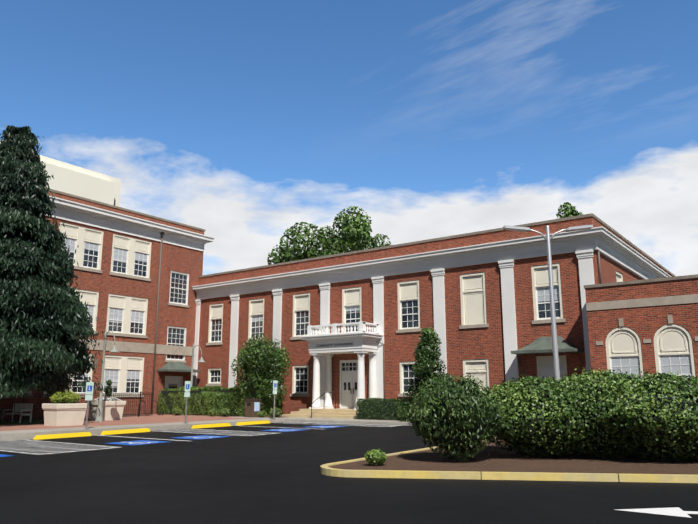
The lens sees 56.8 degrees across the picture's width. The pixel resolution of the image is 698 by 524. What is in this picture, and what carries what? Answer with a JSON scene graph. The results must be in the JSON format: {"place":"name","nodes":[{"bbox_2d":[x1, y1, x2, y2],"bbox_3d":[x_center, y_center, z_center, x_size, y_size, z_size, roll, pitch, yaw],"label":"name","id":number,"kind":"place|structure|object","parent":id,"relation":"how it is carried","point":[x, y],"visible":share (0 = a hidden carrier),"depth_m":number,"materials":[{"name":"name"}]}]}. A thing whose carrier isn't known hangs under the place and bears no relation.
{"place":"outdoors","nodes":[
{"label":"outdoors","id":0,"kind":"place"},
{"bbox_2d":[0,124,112,402],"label":"conifer","id":1,"kind":"object","parent":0,"point":[43,347],"depth_m":29.25,"materials":[{"name":"green plant"}]},
{"bbox_2d":[0,414,412,440],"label":"pavement","id":2,"kind":"structure","parent":0,"point":[17,430],"depth_m":29.57,"materials":[{"name":"concrete"}]},
{"bbox_2d":[1,403,32,422],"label":"bench","id":3,"kind":"object","parent":2,"relation":"on","point":[22,407],"visible":0.88,"depth_m":31.78,"materials":[{"name":"black"}]},
{"bbox_2d":[42,403,86,425],"bbox_3d":[-12.192,6.566,27.684,1.180,0.980,1.460,-8,-14,35],"label":"planter","id":4,"kind":"object","parent":2,"relation":"on","point":[63,414],"visible":0.79,"depth_m":27.29,"materials":[{"name":"concrete"}]},
{"bbox_2d":[50,391,80,403],"bbox_3d":[-12.208,5.855,27.831,1.165,0.630,1.381,-8,-14,35],"label":"planter shrub","id":5,"kind":"object","parent":4,"relation":"on","point":[55,397],"depth_m":27.58,"materials":[{"name":"green plant"}]},
{"bbox_2d":[0,392,153,421],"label":"iron fence","id":6,"kind":"object","parent":2,"relation":"on","point":[103,395],"visible":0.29,"depth_m":35.27,"materials":[{"name":"black metal"}]},
{"bbox_2d":[85,382,93,428],"bbox_3d":[-10.003,5.531,24.733,0.180,1.850,0.310,-8,-14,35],"label":"parking sign","id":7,"kind":"object","parent":2,"relation":"on","point":[89,389],"visible":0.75,"depth_m":24.78,"materials":[{"name":"white metal"}]},
{"bbox_2d":[89,397,125,420],"bbox_3d":[-12.546,7.578,33.429,1.201,1.194,1.529,-8,-14,35],"label":"planter","id":8,"kind":"object","parent":2,"relation":"on","point":[112,410],"depth_m":33.10,"materials":[{"name":"beige concrete"}]},
{"bbox_2d":[105,386,111,396],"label":"potted shrub","id":9,"kind":"object","parent":8,"relation":"in","point":[107,390],"depth_m":33.55,"materials":[{"name":"green plant"}]},
{"bbox_2d":[95,329,119,421],"bbox_3d":[-11.708,5.457,31.351,1.290,4.550,0.500,-8,-14,35],"label":"lamp post","id":10,"kind":"object","parent":2,"relation":"on","point":[99,414],"visible":0.96,"depth_m":31.36,"materials":[{"name":"grey metal"}]},
{"bbox_2d":[138,400,162,416],"bbox_3d":[-11.523,8.535,37.600,0.048,0.934,1.728,-8,-14,35],"label":"bike rack","id":11,"kind":"object","parent":2,"relation":"on","point":[151,408],"visible":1,"depth_m":37.38,"materials":[{"name":"black metal"}]},
{"bbox_2d":[172,408,181,415],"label":"shrub","id":12,"kind":"object","parent":2,"relation":"on","point":[179,412],"depth_m":38.51,"materials":[{"name":"green plant"}]},
{"bbox_2d":[184,381,190,423],"bbox_3d":[-7.177,6.218,28.515,0.180,1.900,0.310,-8,-14,35],"label":"parking sign","id":13,"kind":"object","parent":2,"relation":"on","point":[187,389],"visible":0.88,"depth_m":28.57,"materials":[{"name":"white metal"}]},
{"bbox_2d":[157,386,223,414],"bbox_3d":[-9.685,8.668,40.478,4.695,1.761,2.299,-8,-14,35],"label":"hedge","id":14,"kind":"object","parent":2,"relation":"on","point":[179,395],"visible":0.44,"depth_m":39.72,"materials":[{"name":"green plant"}]},
{"bbox_2d":[190,343,204,386],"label":"lamp post","id":15,"kind":"object","parent":2,"relation":"on","point":[201,360],"visible":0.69,"depth_m":40.64,"materials":[{"name":"grey metal"}]},
{"bbox_2d":[208,409,216,415],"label":"shrub","id":16,"kind":"object","parent":2,"relation":"on","point":[212,412],"depth_m":36.91,"materials":[{"name":"green plant"}]},
{"bbox_2d":[160,390,279,415],"bbox_3d":[-7.962,8.527,39.185,8.460,1.410,1.860,-8,-14,35],"label":"hedge","id":17,"kind":"object","parent":2,"relation":"on","point":[168,402],"visible":0.23,"depth_m":38.90,"materials":[{"name":"green plant"}]},
{"bbox_2d":[219,408,230,416],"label":"shrub","id":18,"kind":"object","parent":2,"relation":"on","point":[221,413],"depth_m":36.18,"materials":[{"name":"green plant"}]},
{"bbox_2d":[197,386,281,415],"bbox_3d":[-6.601,8.193,38.224,5.577,1.781,2.469,-8,-14,35],"label":"hedge","id":19,"kind":"object","parent":2,"relation":"on","point":[220,404],"visible":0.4,"depth_m":37.35,"materials":[{"name":"green plant"}]},
{"bbox_2d":[244,398,261,416],"bbox_3d":[-5.308,8.048,35.644,0.680,1.000,0.680,-8,-14,35],"label":"trash can","id":20,"kind":"object","parent":2,"relation":"on","point":[252,407],"visible":0.94,"depth_m":35.41,"materials":[{"name":"brown"}]},
{"bbox_2d":[257,411,266,417],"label":"shrub","id":21,"kind":"object","parent":2,"relation":"on","point":[259,414],"depth_m":34.89,"materials":[{"name":"green plant"}]},
{"bbox_2d":[273,380,276,418],"bbox_3d":[-3.812,7.041,33.017,0.180,1.950,0.310,-8,-14,35],"label":"parking sign","id":22,"kind":"object","parent":2,"relation":"on","point":[274,387],"visible":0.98,"depth_m":33.05,"materials":[{"name":"white metal"}]},
{"bbox_2d":[268,407,281,416],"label":"shrub","id":23,"kind":"object","parent":2,"relation":"on","point":[272,410],"depth_m":34.68,"materials":[{"name":"green plant"}]},
{"bbox_2d":[282,321,384,418],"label":"portico","id":24,"kind":"structure","parent":2,"relation":"on","point":[362,340],"depth_m":35.20,"materials":[{"name":"paint"}]},
{"bbox_2d":[316,343,352,346],"bbox_3d":[-0.792,4.545,35.392,2.559,0.140,0.012,-8,-14,35],"label":"building lettering","id":25,"kind":"object","parent":24,"relation":"attached to","point":[336,344],"visible":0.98,"depth_m":35.22},
{"bbox_2d":[356,398,416,419],"bbox_3d":[2.653,7.107,31.271,4.920,1.067,1.490,-8,-14,35],"label":"hedge","id":26,"kind":"object","parent":2,"relation":"on","point":[376,400],"depth_m":31.44,"materials":[{"name":"green plant"}]},
{"bbox_2d":[231,333,290,405],"bbox_3d":[-4.928,6.495,37.178,3.960,4.586,3.644,-8,-14,35],"label":"tree","id":27,"kind":"object","parent":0,"point":[250,361],"depth_m":36.34,"materials":[{"name":"green plant"}]},
{"bbox_2d":[0,422,697,523],"bbox_3d":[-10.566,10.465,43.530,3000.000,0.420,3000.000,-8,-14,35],"label":"ground","id":28,"kind":"structure","parent":0,"point":[278,477],"depth_m":10.91,"materials":[{"name":"black asphalt"}]},
{"bbox_2d":[0,140,120,206],"bbox_3d":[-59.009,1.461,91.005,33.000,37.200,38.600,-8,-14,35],"label":"rooftop penthouse","id":29,"kind":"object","parent":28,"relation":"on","point":[83,182],"visible":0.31,"depth_m":93.84,"materials":[{"name":"beige paint"}]},
{"bbox_2d":[0,187,214,420],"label":"wing","id":30,"kind":"structure","parent":28,"relation":"on","point":[137,273],"depth_m":40.84,"materials":[{"name":"red brick"}]},
{"bbox_2d":[33,420,269,439],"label":"wheel stops","id":31,"kind":"object","parent":28,"relation":"on","point":[63,435],"visible":1,"depth_m":25.11,"materials":[{"name":"yellow paint"}]},
{"bbox_2d":[267,206,391,264],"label":"tree","id":32,"kind":"object","parent":28,"relation":"on","point":[354,232],"depth_m":74.61,"materials":[{"name":"green plant"}]},
{"bbox_2d":[0,422,697,517],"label":"road markings","id":33,"kind":"object","parent":28,"relation":"on","point":[675,511],"visible":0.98,"depth_m":20.61,"materials":[{"name":"paint"}]},
{"bbox_2d":[397,327,453,421],"bbox_3d":[3.667,5.284,29.855,2.985,4.562,3.136,-8,-14,35],"label":"cone tree","id":34,"kind":"object","parent":28,"relation":"on","point":[424,365],"depth_m":29.68,"materials":[{"name":"green plant"}]},
{"bbox_2d":[192,213,674,413],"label":"brick building","id":35,"kind":"structure","parent":28,"relation":"on","point":[479,302],"depth_m":34.37,"materials":[{"name":"brick"}]},
{"bbox_2d":[320,437,697,482],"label":"planting bed kerb","id":36,"kind":"structure","parent":28,"relation":"on","point":[326,469],"depth_m":11.86,"materials":[{"name":"yellow concrete"}]},
{"bbox_2d":[329,439,697,474],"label":"planting bed mulch","id":37,"kind":"object","parent":28,"relation":"on","point":[492,457],"visible":0.42,"depth_m":13.42,"materials":[{"name":"brown soil"}]},
{"bbox_2d":[364,448,386,464],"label":"shrub","id":38,"kind":"object","parent":37,"relation":"on","point":[381,455],"depth_m":13.20,"materials":[{"name":"green plant"}]},
{"bbox_2d":[407,371,505,460],"bbox_3d":[2.351,3.361,14.138,2.252,1.946,2.080,-8,-14,35],"label":"yew bush","id":39,"kind":"object","parent":37,"relation":"on","point":[477,396],"depth_m":13.63,"materials":[{"name":"green plant"}]},
{"bbox_2d":[480,373,592,457],"bbox_3d":[4.499,3.591,15.197,3.405,1.933,3.797,-8,-14,35],"label":"holly bush","id":40,"kind":"object","parent":37,"relation":"on","point":[515,386],"depth_m":14.19,"materials":[{"name":"green plant"}]},
{"bbox_2d":[503,225,592,385],"bbox_3d":[7.281,2.257,22.949,3.196,7.380,0.399,0,-12,1],"label":"parking light pole","id":41,"kind":"object","parent":37,"relation":"on","point":[547,238],"visible":0.69,"depth_m":23.25,"materials":[{"name":"silver metal"}]},
{"bbox_2d":[545,366,652,457],"bbox_3d":[5.887,3.453,15.007,3.384,2.117,3.801,-8,-14,35],"label":"holly bush","id":42,"kind":"object","parent":37,"relation":"on","point":[608,375],"depth_m":13.99,"materials":[{"name":"green plant"}]},
{"bbox_2d":[586,370,697,460],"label":"holly bush","id":43,"kind":"object","parent":37,"relation":"on","point":[629,417],"depth_m":13.36,"materials":[{"name":"green plant"}]},
{"bbox_2d":[692,377,697,452],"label":"holly bush","id":44,"kind":"object","parent":37,"relation":"on","point":[695,396],"depth_m":13.96,"materials":[{"name":"green plant"}]},
{"bbox_2d":[556,202,582,218],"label":"tree","id":45,"kind":"object","parent":28,"relation":"on","point":[570,213],"depth_m":71.55,"materials":[{"name":"green plant"}]},
{"bbox_2d":[584,274,697,383],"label":"wing","id":46,"kind":"structure","parent":28,"relation":"on","point":[646,325],"depth_m":26.28,"materials":[{"name":"red brick"}]},
{"bbox_2d":[0,0,697,275],"label":"sky","id":47,"kind":"structure","parent":0,"point":[241,122],"materials":[{"name":"blue"}]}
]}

